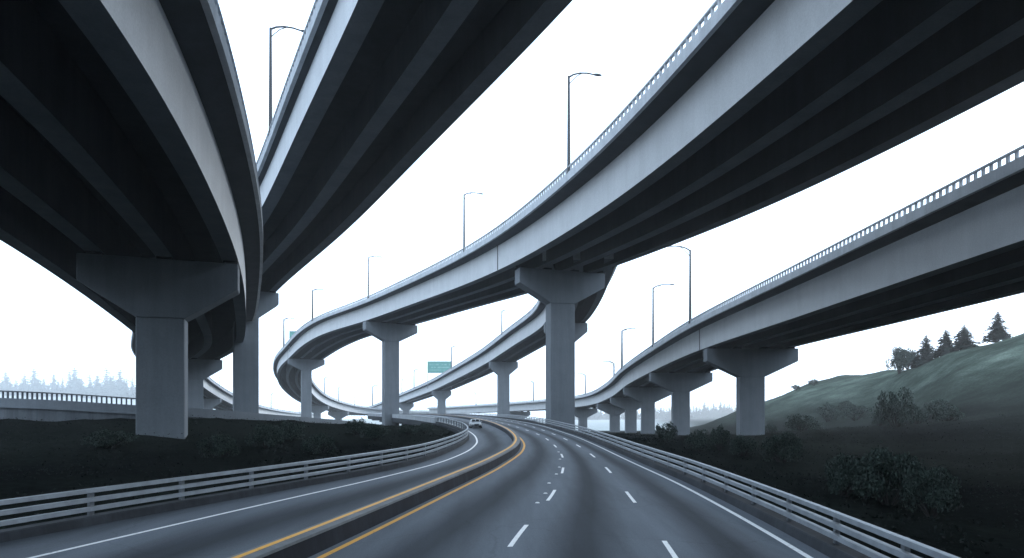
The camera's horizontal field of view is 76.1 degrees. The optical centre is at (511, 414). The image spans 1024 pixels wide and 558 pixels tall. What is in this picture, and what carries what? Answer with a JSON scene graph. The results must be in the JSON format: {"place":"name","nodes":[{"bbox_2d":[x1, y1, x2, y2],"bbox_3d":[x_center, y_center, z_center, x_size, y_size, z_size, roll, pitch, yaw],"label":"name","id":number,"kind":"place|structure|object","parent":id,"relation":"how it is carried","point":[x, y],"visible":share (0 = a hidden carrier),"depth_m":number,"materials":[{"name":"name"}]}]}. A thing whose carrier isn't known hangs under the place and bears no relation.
{"place":"outdoors","nodes":[
{"label":"outdoors","id":0,"kind":"place"},
{"bbox_2d":[0,414,829,557],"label":"road","id":1,"kind":"structure","parent":0,"point":[589,509],"depth_m":19.49,"materials":[{"name":"grey asphalt"}]},
{"bbox_2d":[0,417,468,542],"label":"guardrail","id":2,"kind":"object","parent":1,"relation":"on","point":[90,518],"visible":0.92,"depth_m":21.84,"materials":[{"name":"metal"}]},
{"bbox_2d":[28,421,477,557],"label":"edge line","id":3,"kind":"object","parent":1,"relation":"on","point":[238,509],"visible":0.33,"depth_m":20.35,"materials":[{"name":"white paint"}]},
{"bbox_2d":[227,413,520,557],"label":"median barrier","id":4,"kind":"object","parent":1,"relation":"on","point":[312,540],"visible":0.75,"depth_m":18.47,"materials":[{"name":"grey concrete"}]},
{"bbox_2d":[367,413,437,422],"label":"concrete parapet","id":5,"kind":"structure","parent":1,"relation":"on","point":[424,419],"depth_m":138.04,"materials":[{"name":"grey concrete"}]},
{"bbox_2d":[317,438,524,557],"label":"yellow line","id":6,"kind":"object","parent":1,"relation":"on","point":[371,532],"visible":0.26,"depth_m":20.35,"materials":[{"name":"paint"}]},
{"bbox_2d":[469,419,481,427],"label":"car","id":7,"kind":"object","parent":1,"relation":"on","point":[474,422],"visible":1,"depth_m":86.60,"materials":[{"name":"silver metal"}]},
{"bbox_2d":[507,427,563,546],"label":"lane dashes","id":8,"kind":"object","parent":1,"relation":"on","point":[517,536],"visible":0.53,"depth_m":17.89,"materials":[{"name":"white paint"}]},
{"bbox_2d":[491,418,677,557],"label":"lane dashes","id":9,"kind":"object","parent":1,"relation":"on","point":[670,549],"visible":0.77,"depth_m":16.06,"materials":[{"name":"white paint"}]},
{"bbox_2d":[480,416,812,557],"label":"edge line","id":10,"kind":"object","parent":1,"relation":"on","point":[771,535],"visible":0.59,"depth_m":20.72,"materials":[{"name":"white paint"}]},
{"bbox_2d":[427,413,959,557],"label":"guardrail","id":11,"kind":"object","parent":1,"relation":"on","point":[834,543],"visible":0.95,"depth_m":18.35,"materials":[{"name":"metal"}]},
{"bbox_2d":[0,333,1023,557],"bbox_3d":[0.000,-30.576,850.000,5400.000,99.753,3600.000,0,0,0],"label":"ground","id":12,"kind":"structure","parent":0,"point":[986,381],"depth_m":50.88,"materials":[{"name":"green plant"}]},
{"bbox_2d":[1,372,13,393],"bbox_3d":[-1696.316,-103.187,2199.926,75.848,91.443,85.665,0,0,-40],"label":"pine tree","id":13,"kind":"object","parent":12,"relation":"on","point":[5,382],"visible":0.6,"depth_m":2195.86,"materials":[{"name":"blue plant"}]},
{"bbox_2d":[1,382,15,395],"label":"pine tree","id":14,"kind":"object","parent":12,"relation":"on","point":[9,388],"visible":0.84,"depth_m":2079.84,"materials":[{"name":"blue plant"}]},
{"bbox_2d":[16,374,33,394],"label":"pine tree","id":15,"kind":"object","parent":12,"relation":"on","point":[25,385],"visible":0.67,"depth_m":2140.29,"materials":[{"name":"blue plant"}]},
{"bbox_2d":[27,369,41,387],"bbox_3d":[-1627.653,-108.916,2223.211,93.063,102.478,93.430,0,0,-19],"label":"pine tree","id":16,"kind":"object","parent":12,"relation":"on","point":[33,381],"visible":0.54,"depth_m":2228.17,"materials":[{"name":"blue plant"}]},
{"bbox_2d":[30,378,46,396],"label":"pine tree","id":17,"kind":"object","parent":12,"relation":"on","point":[38,387],"visible":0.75,"depth_m":2055.26,"materials":[{"name":"blue plant"}]},
{"bbox_2d":[44,374,57,391],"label":"pine tree","id":18,"kind":"object","parent":12,"relation":"on","point":[52,384],"visible":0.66,"depth_m":2143.99,"materials":[{"name":"blue plant"}]},
{"bbox_2d":[49,381,65,396],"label":"pine tree","id":19,"kind":"object","parent":12,"relation":"on","point":[58,389],"visible":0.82,"depth_m":2101.12,"materials":[{"name":"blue plant"}]},
{"bbox_2d":[68,382,76,395],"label":"pine tree","id":20,"kind":"object","parent":12,"relation":"on","point":[72,390],"visible":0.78,"depth_m":2145.17,"materials":[{"name":"blue plant"}]},
{"bbox_2d":[67,367,82,392],"bbox_3d":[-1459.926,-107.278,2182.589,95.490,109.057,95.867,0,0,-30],"label":"pine tree","id":21,"kind":"object","parent":12,"relation":"on","point":[74,378],"visible":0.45,"depth_m":2187.27,"materials":[{"name":"blue plant"}]},
{"bbox_2d":[73,377,86,396],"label":"pine tree","id":22,"kind":"object","parent":12,"relation":"on","point":[79,388],"visible":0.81,"depth_m":2142.40,"materials":[{"name":"blue plant"}]},
{"bbox_2d":[82,374,92,396],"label":"pine tree","id":23,"kind":"object","parent":12,"relation":"on","point":[90,385],"visible":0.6,"depth_m":2177.93,"materials":[{"name":"blue plant"}]},
{"bbox_2d":[87,373,101,394],"bbox_3d":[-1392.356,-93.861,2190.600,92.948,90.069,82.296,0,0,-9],"label":"pine tree","id":24,"kind":"object","parent":12,"relation":"on","point":[97,380],"visible":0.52,"depth_m":2188.88,"materials":[{"name":"blue plant"}]},
{"bbox_2d":[88,381,100,398],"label":"pine tree","id":25,"kind":"object","parent":12,"relation":"on","point":[95,391],"visible":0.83,"depth_m":2058.21,"materials":[{"name":"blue plant"}]},
{"bbox_2d":[98,366,110,394],"bbox_3d":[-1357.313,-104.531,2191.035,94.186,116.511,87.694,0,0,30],"label":"pine tree","id":26,"kind":"object","parent":12,"relation":"on","point":[106,380],"visible":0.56,"depth_m":2187.91,"materials":[{"name":"blue plant"}]},
{"bbox_2d":[99,375,115,395],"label":"pine tree","id":27,"kind":"object","parent":12,"relation":"on","point":[106,388],"visible":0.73,"depth_m":2148.62,"materials":[{"name":"blue plant"}]},
{"bbox_2d":[80,427,139,447],"bbox_3d":[-26.889,1.625,43.941,2.918,1.541,3.119,0,0,34],"label":"shrub","id":28,"kind":"object","parent":12,"relation":"on","point":[106,438],"visible":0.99,"depth_m":43.51,"materials":[{"name":"green plant"}]},
{"bbox_2d":[104,373,116,395],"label":"pine tree","id":29,"kind":"object","parent":12,"relation":"on","point":[113,386],"visible":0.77,"depth_m":2147.29,"materials":[{"name":"blue plant"}]},
{"bbox_2d":[108,384,118,397],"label":"pine tree","id":30,"kind":"object","parent":12,"relation":"on","point":[117,389],"visible":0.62,"depth_m":2121.23,"materials":[{"name":"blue plant"}]},
{"bbox_2d":[115,370,125,388],"bbox_3d":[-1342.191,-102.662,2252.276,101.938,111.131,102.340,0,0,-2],"label":"pine tree","id":31,"kind":"object","parent":12,"relation":"on","point":[119,380],"visible":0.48,"depth_m":2239.73,"materials":[{"name":"blue plant"}]},
{"bbox_2d":[115,379,133,399],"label":"pine tree","id":32,"kind":"object","parent":12,"relation":"on","point":[123,391],"visible":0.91,"depth_m":2076.81,"materials":[{"name":"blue plant"}]},
{"bbox_2d":[77,251,239,438],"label":"bridge pier","id":33,"kind":"structure","parent":12,"relation":"on","point":[164,300],"depth_m":52.16,"materials":[{"name":"concrete"}]},
{"bbox_2d":[0,390,379,424],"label":"retaining wall","id":34,"kind":"structure","parent":12,"relation":"on","point":[51,410],"depth_m":62.49,"materials":[{"name":"concrete"}]},
{"bbox_2d":[188,358,221,408],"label":"bridge pier","id":35,"kind":"structure","parent":12,"relation":"on","point":[200,371],"depth_m":148.73,"materials":[{"name":"concrete"}]},
{"bbox_2d":[0,0,313,417],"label":"elevated ramp","id":36,"kind":"structure","parent":35,"relation":"on","point":[124,128],"depth_m":35.79,"materials":[{"name":"concrete"}]},
{"bbox_2d":[203,398,221,408],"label":"bridge pier","id":37,"kind":"structure","parent":12,"relation":"on","point":[208,403],"depth_m":329.37,"materials":[{"name":"concrete"}]},
{"bbox_2d":[196,433,239,457],"bbox_3d":[-17.928,1.952,40.157,2.430,1.832,2.273,0,0,27],"label":"shrub","id":38,"kind":"object","parent":12,"relation":"on","point":[216,445],"visible":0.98,"depth_m":39.83,"materials":[{"name":"green plant"}]},
{"bbox_2d":[233,291,278,412],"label":"bridge pier","id":39,"kind":"structure","parent":12,"relation":"on","point":[246,375],"depth_m":115.92,"materials":[{"name":"concrete"}]},
{"bbox_2d":[256,0,572,291],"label":"elevated ramp","id":40,"kind":"structure","parent":39,"relation":"on","point":[378,99],"depth_m":48.93,"materials":[{"name":"concrete"}]},
{"bbox_2d":[268,26,303,135],"bbox_3d":[-20.806,-31.062,61.267,3.806,10.525,0.415,0,0,-28],"label":"street lamp","id":41,"kind":"object","parent":40,"relation":"on","point":[270,75],"visible":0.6,"depth_m":60.37,"materials":[{"name":"metal"}]},
{"bbox_2d":[244,423,285,448],"bbox_3d":[-17.895,1.572,48.049,2.728,2.198,2.916,0,0,2],"label":"shrub","id":42,"kind":"object","parent":12,"relation":"on","point":[267,437],"visible":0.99,"depth_m":47.35,"materials":[{"name":"green plant"}]},
{"bbox_2d":[275,419,306,441],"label":"shrub","id":43,"kind":"object","parent":12,"relation":"on","point":[291,432],"visible":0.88,"depth_m":53.47,"materials":[{"name":"green plant"}]},
{"bbox_2d":[288,358,324,417],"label":"bridge pier","id":44,"kind":"structure","parent":12,"relation":"on","point":[306,367],"depth_m":272.35,"materials":[{"name":"concrete"}]},
{"bbox_2d":[273,0,1023,414],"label":"elevated ramp","id":45,"kind":"structure","parent":44,"relation":"on","point":[739,108],"depth_m":45.32,"materials":[{"name":"concrete"}]},
{"bbox_2d":[283,318,294,346],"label":"street lamp","id":46,"kind":"object","parent":45,"relation":"on","point":[284,332],"visible":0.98,"depth_m":271.45,"materials":[{"name":"metal"}]},
{"bbox_2d":[367,256,381,298],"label":"street lamp","id":47,"kind":"object","parent":45,"relation":"on","point":[368,272],"visible":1,"depth_m":163.23,"materials":[{"name":"metal"}]},
{"bbox_2d":[463,192,482,251],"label":"street lamp","id":48,"kind":"object","parent":45,"relation":"on","point":[464,216],"visible":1,"depth_m":106.79,"materials":[{"name":"metal"}]},
{"bbox_2d":[566,72,601,173],"bbox_3d":[7.228,-29.022,65.262,3.694,10.216,0.403,0,0,-14],"label":"street lamp","id":49,"kind":"object","parent":45,"relation":"on","point":[568,133],"visible":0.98,"depth_m":64.76,"materials":[{"name":"metal"}]},
{"bbox_2d":[300,433,336,453],"bbox_3d":[-13.107,2.045,43.891,2.186,1.629,2.543,0,0,20],"label":"shrub","id":50,"kind":"object","parent":12,"relation":"on","point":[311,444],"visible":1,"depth_m":43.66,"materials":[{"name":"green plant"}]},
{"bbox_2d":[312,405,328,417],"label":"bridge pier","id":51,"kind":"structure","parent":12,"relation":"on","point":[317,411],"depth_m":406.84,"materials":[{"name":"concrete"}]},
{"bbox_2d":[328,411,348,419],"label":"bridge pier","id":52,"kind":"structure","parent":12,"relation":"on","point":[336,415],"depth_m":436.89,"materials":[{"name":"concrete"}]},
{"bbox_2d":[345,417,367,434],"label":"shrub","id":53,"kind":"object","parent":12,"relation":"on","point":[353,426],"visible":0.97,"depth_m":61.46,"materials":[{"name":"green plant"}]},
{"bbox_2d":[358,423,391,439],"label":"shrub","id":54,"kind":"object","parent":12,"relation":"on","point":[373,431],"visible":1,"depth_m":57.52,"materials":[{"name":"green plant"}]},
{"bbox_2d":[363,320,417,425],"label":"bridge pier","id":55,"kind":"structure","parent":12,"relation":"on","point":[390,336],"depth_m":172.62,"materials":[{"name":"concrete"}]},
{"bbox_2d":[399,403,413,412],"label":"bridge pier","id":56,"kind":"structure","parent":12,"relation":"on","point":[405,407],"depth_m":436.63,"materials":[{"name":"concrete"}]},
{"bbox_2d":[398,424,418,434],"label":"shrub","id":57,"kind":"object","parent":12,"relation":"on","point":[405,429],"visible":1,"depth_m":65.70,"materials":[{"name":"green plant"}]},
{"bbox_2d":[415,423,432,433],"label":"shrub","id":58,"kind":"object","parent":12,"relation":"on","point":[423,429],"visible":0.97,"depth_m":69.50,"materials":[{"name":"green plant"}]},
{"bbox_2d":[432,390,450,413],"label":"bridge pier","id":59,"kind":"structure","parent":12,"relation":"on","point":[441,396],"depth_m":347.71,"materials":[{"name":"concrete"}]},
{"bbox_2d":[489,361,517,416],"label":"bridge pier","id":60,"kind":"structure","parent":12,"relation":"on","point":[503,370],"depth_m":233.36,"materials":[{"name":"concrete"}]},
{"bbox_2d":[510,411,530,417],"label":"bridge pier","id":61,"kind":"structure","parent":12,"relation":"on","point":[522,413],"depth_m":394.43,"materials":[{"name":"concrete"}]},
{"bbox_2d":[513,266,605,430],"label":"bridge pier","id":62,"kind":"structure","parent":12,"relation":"on","point":[559,294],"depth_m":93.52,"materials":[{"name":"concrete"}]},
{"bbox_2d":[544,322,587,341],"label":"bridge pier","id":63,"kind":"structure","parent":12,"relation":"on","point":[581,329],"depth_m":155.46,"materials":[{"name":"concrete"}]},
{"bbox_2d":[368,251,616,408],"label":"elevated ramp","id":64,"kind":"structure","parent":63,"relation":"on","point":[522,337],"depth_m":213.44,"materials":[{"name":"concrete"}]},
{"bbox_2d":[427,361,451,388],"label":"road sign","id":65,"kind":"object","parent":64,"relation":"attached to","point":[438,366],"visible":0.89,"depth_m":325.23,"materials":[{"name":"teal metal"}]},
{"bbox_2d":[575,408,596,431],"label":"bridge pier","id":66,"kind":"structure","parent":12,"relation":"on","point":[582,414],"depth_m":323.54,"materials":[{"name":"concrete"}]},
{"bbox_2d":[596,410,603,419],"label":"pine tree","id":67,"kind":"object","parent":12,"relation":"on","point":[600,416],"visible":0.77,"depth_m":2060.03,"materials":[{"name":"grey plant"}]},
{"bbox_2d":[597,403,624,431],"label":"bridge pier","id":68,"kind":"structure","parent":12,"relation":"on","point":[614,412],"depth_m":277.39,"materials":[{"name":"concrete"}]},
{"bbox_2d":[610,397,640,432],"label":"bridge pier","id":69,"kind":"structure","parent":12,"relation":"on","point":[630,406],"depth_m":241.44,"materials":[{"name":"concrete"}]},
{"bbox_2d":[623,386,670,433],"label":"bridge pier","id":70,"kind":"structure","parent":12,"relation":"on","point":[647,398],"depth_m":203.19,"materials":[{"name":"concrete"}]},
{"bbox_2d":[655,408,666,418],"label":"pine tree","id":71,"kind":"object","parent":12,"relation":"on","point":[659,415],"visible":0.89,"depth_m":2035.70,"materials":[{"name":"grey plant"}]},
{"bbox_2d":[655,421,677,442],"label":"shrub","id":72,"kind":"object","parent":12,"relation":"on","point":[666,433],"visible":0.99,"depth_m":67.60,"materials":[{"name":"green plant"}]},
{"bbox_2d":[649,372,712,434],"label":"bridge pier","id":73,"kind":"structure","parent":12,"relation":"on","point":[680,387],"depth_m":159.87,"materials":[{"name":"concrete"}]},
{"bbox_2d":[683,429,710,451],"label":"shrub","id":74,"kind":"object","parent":12,"relation":"on","point":[699,441],"visible":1,"depth_m":55.50,"materials":[{"name":"green plant"}]},
{"bbox_2d":[700,401,706,415],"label":"pine tree","id":75,"kind":"object","parent":12,"relation":"on","point":[703,411],"visible":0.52,"depth_m":2206.48,"materials":[{"name":"grey plant"}]},
{"bbox_2d":[701,406,710,417],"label":"pine tree","id":76,"kind":"object","parent":12,"relation":"on","point":[706,414],"visible":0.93,"depth_m":2100.37,"materials":[{"name":"grey plant"}]},
{"bbox_2d":[713,407,720,417],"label":"pine tree","id":77,"kind":"object","parent":12,"relation":"on","point":[716,414],"visible":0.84,"depth_m":2127.80,"materials":[{"name":"grey plant"}]},
{"bbox_2d":[709,423,730,450],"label":"shrub","id":78,"kind":"object","parent":12,"relation":"on","point":[717,439],"visible":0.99,"depth_m":61.84,"materials":[{"name":"green plant"}]},
{"bbox_2d":[718,401,724,416],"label":"pine tree","id":79,"kind":"object","parent":12,"relation":"on","point":[720,409],"visible":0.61,"depth_m":2153.71,"materials":[{"name":"grey plant"}]},
{"bbox_2d":[729,435,758,456],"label":"shrub","id":80,"kind":"object","parent":12,"relation":"on","point":[738,446],"visible":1,"depth_m":53.74,"materials":[{"name":"green plant"}]},
{"bbox_2d":[703,347,797,434],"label":"bridge pier","id":81,"kind":"structure","parent":12,"relation":"on","point":[750,369],"depth_m":108.40,"materials":[{"name":"concrete"}]},
{"bbox_2d":[427,145,1023,413],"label":"elevated ramp","id":82,"kind":"structure","parent":81,"relation":"on","point":[962,245],"depth_m":63.62,"materials":[{"name":"concrete"}]},
{"bbox_2d":[621,328,635,368],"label":"street lamp","id":83,"kind":"object","parent":82,"relation":"on","point":[622,332],"visible":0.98,"depth_m":197.63,"materials":[{"name":"metal"}]},
{"bbox_2d":[652,284,674,346],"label":"street lamp","id":84,"kind":"object","parent":82,"relation":"on","point":[653,291],"visible":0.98,"depth_m":149.68,"materials":[{"name":"metal"}]},
{"bbox_2d":[669,245,691,323],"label":"street lamp","id":85,"kind":"object","parent":82,"relation":"on","point":[690,304],"visible":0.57,"depth_m":113.94,"materials":[{"name":"metal"}]},
{"bbox_2d":[765,424,777,431],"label":"shrub","id":86,"kind":"object","parent":12,"relation":"on","point":[771,428],"visible":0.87,"depth_m":134.52,"materials":[{"name":"green plant"}]},
{"bbox_2d":[760,431,804,462],"bbox_3d":[20.753,2.554,50.187,3.139,2.963,2.936,0,0,42],"label":"shrub","id":87,"kind":"object","parent":12,"relation":"on","point":[788,449],"visible":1,"depth_m":49.75,"materials":[{"name":"green plant"}]},
{"bbox_2d":[784,413,821,430],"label":"shrub","id":88,"kind":"object","parent":12,"relation":"on","point":[800,425],"visible":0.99,"depth_m":117.08,"materials":[{"name":"green plant"}]},
{"bbox_2d":[807,379,819,385],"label":"shrub","id":89,"kind":"object","parent":12,"relation":"on","point":[813,381],"visible":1,"depth_m":244.81,"materials":[{"name":"green plant"}]},
{"bbox_2d":[816,402,839,421],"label":"shrub","id":90,"kind":"object","parent":12,"relation":"on","point":[832,413],"visible":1,"depth_m":174.14,"materials":[{"name":"green plant"}]},
{"bbox_2d":[823,449,865,496],"bbox_3d":[15.331,2.793,30.009,1.876,2.424,2.005,0,0,13],"label":"shrub","id":91,"kind":"object","parent":12,"relation":"on","point":[842,477],"visible":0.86,"depth_m":29.67,"materials":[{"name":"green plant"}]},
{"bbox_2d":[837,400,851,411],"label":"shrub","id":92,"kind":"object","parent":12,"relation":"on","point":[843,404],"visible":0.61,"depth_m":179.48,"materials":[{"name":"green plant"}]},
{"bbox_2d":[839,402,872,420],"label":"shrub","id":93,"kind":"object","parent":12,"relation":"on","point":[851,413],"visible":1,"depth_m":164.17,"materials":[{"name":"green plant"}]},
{"bbox_2d":[871,412,889,425],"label":"shrub","id":94,"kind":"object","parent":12,"relation":"on","point":[878,421],"visible":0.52,"depth_m":111.64,"materials":[{"name":"green plant"}]},
{"bbox_2d":[851,441,926,505],"bbox_3d":[16.633,2.708,28.807,3.083,3.046,2.884,0,0,34],"label":"shrub","id":95,"kind":"object","parent":12,"relation":"on","point":[878,484],"visible":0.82,"depth_m":28.69,"materials":[{"name":"green plant"}]},
{"bbox_2d":[871,386,920,426],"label":"shrub","id":96,"kind":"object","parent":12,"relation":"on","point":[894,407],"visible":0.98,"depth_m":99.41,"materials":[{"name":"green plant"}]},
{"bbox_2d":[885,344,911,373],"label":"shrub","id":97,"kind":"object","parent":12,"relation":"on","point":[898,359],"visible":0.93,"depth_m":193.77,"materials":[{"name":"green plant"}]},
{"bbox_2d":[905,352,916,368],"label":"shrub","id":98,"kind":"object","parent":12,"relation":"on","point":[909,359],"visible":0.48,"depth_m":189.66,"materials":[{"name":"green plant"}]},
{"bbox_2d":[904,407,929,423],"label":"shrub","id":99,"kind":"object","parent":12,"relation":"on","point":[924,414],"visible":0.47,"depth_m":103.68,"materials":[{"name":"green plant"}]},
{"bbox_2d":[903,335,938,367],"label":"conifer tree","id":100,"kind":"object","parent":12,"relation":"on","point":[924,351],"visible":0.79,"depth_m":181.64,"materials":[{"name":"green plant"}]},
{"bbox_2d":[899,462,963,517],"bbox_3d":[17.363,3.130,27.117,2.046,2.400,2.187,0,0,-38],"label":"shrub","id":101,"kind":"object","parent":12,"relation":"on","point":[941,493],"visible":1,"depth_m":26.82,"materials":[{"name":"green plant"}]},
{"bbox_2d":[922,398,950,411],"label":"shrub","id":102,"kind":"object","parent":12,"relation":"on","point":[932,404],"visible":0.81,"depth_m":119.51,"materials":[{"name":"green plant"}]},
{"bbox_2d":[927,329,957,357],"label":"conifer tree","id":103,"kind":"object","parent":12,"relation":"on","point":[940,350],"visible":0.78,"depth_m":174.68,"materials":[{"name":"green plant"}]},
{"bbox_2d":[929,403,964,421],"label":"shrub","id":104,"kind":"object","parent":12,"relation":"on","point":[944,412],"visible":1,"depth_m":103.09,"materials":[{"name":"green plant"}]},
{"bbox_2d":[946,324,979,351],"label":"conifer tree","id":105,"kind":"object","parent":12,"relation":"on","point":[964,341],"visible":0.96,"depth_m":167.59,"materials":[{"name":"green plant"}]},
{"bbox_2d":[977,312,1016,343],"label":"conifer tree","id":106,"kind":"object","parent":12,"relation":"on","point":[997,333],"visible":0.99,"depth_m":163.59,"materials":[{"name":"green plant"}]},
{"bbox_2d":[0,0,1023,418],"label":"sky","id":107,"kind":"structure","parent":0,"point":[511,142],"materials":[{"name":"white"}]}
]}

